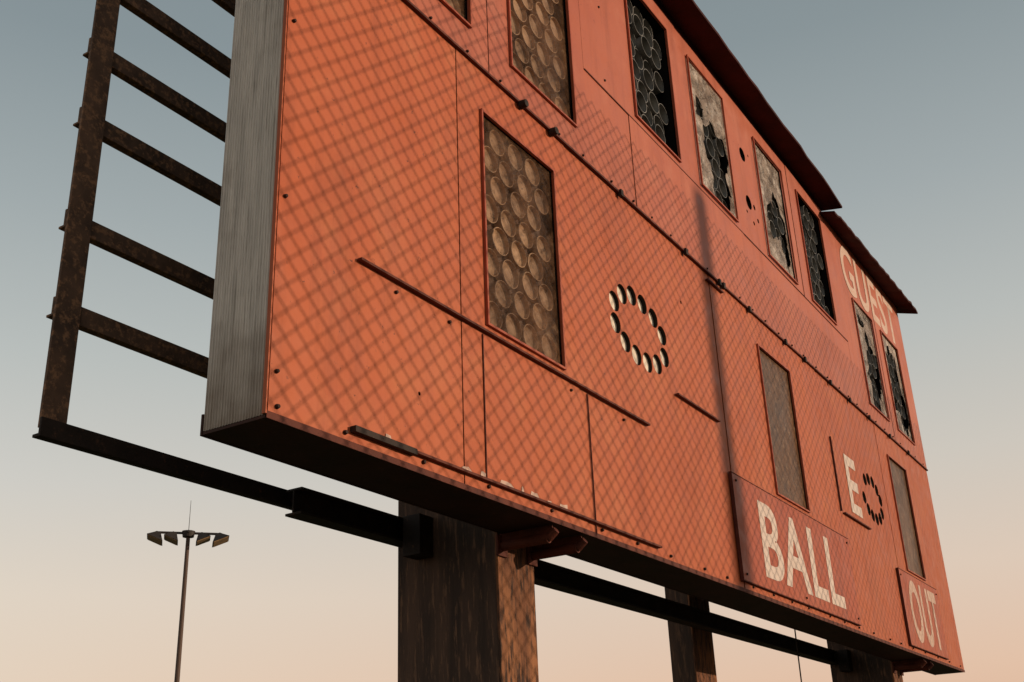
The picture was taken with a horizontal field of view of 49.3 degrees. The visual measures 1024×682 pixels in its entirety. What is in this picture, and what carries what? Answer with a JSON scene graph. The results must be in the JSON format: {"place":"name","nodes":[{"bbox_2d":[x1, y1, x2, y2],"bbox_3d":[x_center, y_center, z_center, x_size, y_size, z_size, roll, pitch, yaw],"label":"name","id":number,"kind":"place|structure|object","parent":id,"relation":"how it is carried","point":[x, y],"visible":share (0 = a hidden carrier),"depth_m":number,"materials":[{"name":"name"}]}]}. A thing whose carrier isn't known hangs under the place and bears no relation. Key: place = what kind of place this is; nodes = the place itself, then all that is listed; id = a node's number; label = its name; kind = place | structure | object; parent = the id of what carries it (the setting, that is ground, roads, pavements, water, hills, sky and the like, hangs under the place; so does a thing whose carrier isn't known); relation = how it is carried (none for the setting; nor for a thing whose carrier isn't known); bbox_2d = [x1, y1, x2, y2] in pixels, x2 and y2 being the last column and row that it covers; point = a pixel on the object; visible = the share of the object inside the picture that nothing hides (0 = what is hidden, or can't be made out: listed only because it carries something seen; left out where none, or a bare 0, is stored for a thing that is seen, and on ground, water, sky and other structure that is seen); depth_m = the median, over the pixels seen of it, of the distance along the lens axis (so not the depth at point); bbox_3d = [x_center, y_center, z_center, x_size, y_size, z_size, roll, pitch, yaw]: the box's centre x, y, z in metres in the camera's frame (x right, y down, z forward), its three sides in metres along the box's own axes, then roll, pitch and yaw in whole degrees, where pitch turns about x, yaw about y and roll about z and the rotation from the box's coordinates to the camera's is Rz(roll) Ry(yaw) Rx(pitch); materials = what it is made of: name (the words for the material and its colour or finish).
{"place":"outdoors","nodes":[
{"label":"outdoors","id":0,"kind":"place"},
{"bbox_2d":[147,505,228,681],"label":"floodlight tower","id":1,"kind":"structure","parent":0,"point":[188,534],"depth_m":67.26,"materials":[{"name":"grey metal"}]},
{"bbox_2d":[0,0,1023,681],"label":"sky","id":2,"kind":"structure","parent":0,"point":[911,112],"materials":[{"name":"blue"}]},
{"bbox_2d":[664,587,716,681],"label":"support column","id":3,"kind":"structure","parent":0,"point":[692,654],"depth_m":8.40,"materials":[{"name":"metal"}]},
{"label":"ground","id":4,"kind":"structure","parent":0,"visible":0},
{"bbox_2d":[398,501,587,681],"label":"support column","id":5,"kind":"structure","parent":4,"relation":"on","point":[466,604],"depth_m":5.06,"materials":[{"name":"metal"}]},
{"bbox_2d":[285,487,837,664],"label":"support beam","id":6,"kind":"structure","parent":5,"relation":"attached to","point":[330,511],"depth_m":6.68,"materials":[{"name":"metal"}]},
{"bbox_2d":[32,0,292,509],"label":"frame","id":7,"kind":"object","parent":6,"relation":"attached to","point":[70,316],"visible":0.26,"depth_m":4.41,"materials":[{"name":"metal"}]},
{"bbox_2d":[200,0,964,674],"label":"scoreboard","id":8,"kind":"object","parent":5,"relation":"attached to","point":[612,282],"visible":1,"depth_m":5.71,"materials":[{"name":"orange paint"}]},
{"bbox_2d":[440,0,471,28],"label":"digit window","id":9,"kind":"structure","parent":8,"relation":"in","point":[458,7],"depth_m":5.36,"materials":[{"name":"red paint"}]},
{"bbox_2d":[479,108,566,370],"bbox_3d":[-0.015,-0.456,5.318,0.178,1.112,0.672,-16,-27,29],"label":"digit window","id":10,"kind":"structure","parent":8,"relation":"in","point":[522,294],"depth_m":5.33,"materials":[{"name":"red paint"}]},
{"bbox_2d":[507,0,577,127],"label":"digit window","id":11,"kind":"structure","parent":8,"relation":"in","point":[538,53],"depth_m":6.14,"materials":[{"name":"red paint"}]},
{"bbox_2d":[624,0,681,162],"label":"digit window","id":12,"kind":"structure","parent":8,"relation":"in","point":[648,63],"depth_m":7.62,"materials":[{"name":"red paint"}]},
{"bbox_2d":[686,54,738,222],"bbox_3d":[1.416,-1.479,8.315,0.186,1.112,0.672,-16,-27,29],"label":"digit window","id":13,"kind":"structure","parent":8,"relation":"in","point":[710,129],"depth_m":8.35,"materials":[{"name":"red paint"}]},
{"bbox_2d":[740,136,798,284],"bbox_3d":[2.127,-1.066,9.347,0.186,1.112,0.672,-16,-27,29],"label":"digit window","id":14,"kind":"structure","parent":8,"relation":"in","point":[777,240],"depth_m":9.38,"materials":[{"name":"red paint"}]},
{"bbox_2d":[756,343,810,512],"bbox_3d":[1.893,0.654,8.092,0.178,1.112,0.672,-16,-27,29],"label":"digit window","id":15,"kind":"structure","parent":8,"relation":"in","point":[787,460],"depth_m":8.08,"materials":[{"name":"red paint"}]},
{"bbox_2d":[794,630,801,681],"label":"hanging cable","id":16,"kind":"object","parent":8,"relation":"hanging from","point":[798,655],"depth_m":8.67,"materials":[{"name":"metal"}]},
{"bbox_2d":[795,189,837,325],"bbox_3d":[2.692,-0.737,10.169,0.186,1.112,0.672,-16,-27,29],"label":"digit window","id":17,"kind":"structure","parent":8,"relation":"in","point":[817,277],"depth_m":10.29,"materials":[{"name":"red paint"}]},
{"bbox_2d":[851,297,889,421],"bbox_3d":[3.481,0.207,11.076,0.186,1.112,0.672,-16,-27,29],"label":"digit window","id":18,"kind":"structure","parent":8,"relation":"in","point":[875,394],"depth_m":11.17,"materials":[{"name":"red paint"}]},
{"bbox_2d":[880,330,915,445],"bbox_3d":[4.014,0.517,11.850,0.186,1.112,0.672,-16,-27,29],"label":"digit window","id":19,"kind":"structure","parent":8,"relation":"in","point":[901,415],"depth_m":11.96,"materials":[{"name":"red paint"}]},
{"bbox_2d":[876,454,925,580],"bbox_3d":[3.723,1.718,10.752,0.178,1.112,0.672,-16,-27,29],"label":"digit window","id":20,"kind":"structure","parent":8,"relation":"in","point":[908,528],"depth_m":10.76,"materials":[{"name":"beige glass"}]},
{"bbox_2d":[827,640,933,681],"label":"support column","id":21,"kind":"structure","parent":4,"relation":"on","point":[853,665],"depth_m":10.28,"materials":[{"name":"metal"}]}
]}

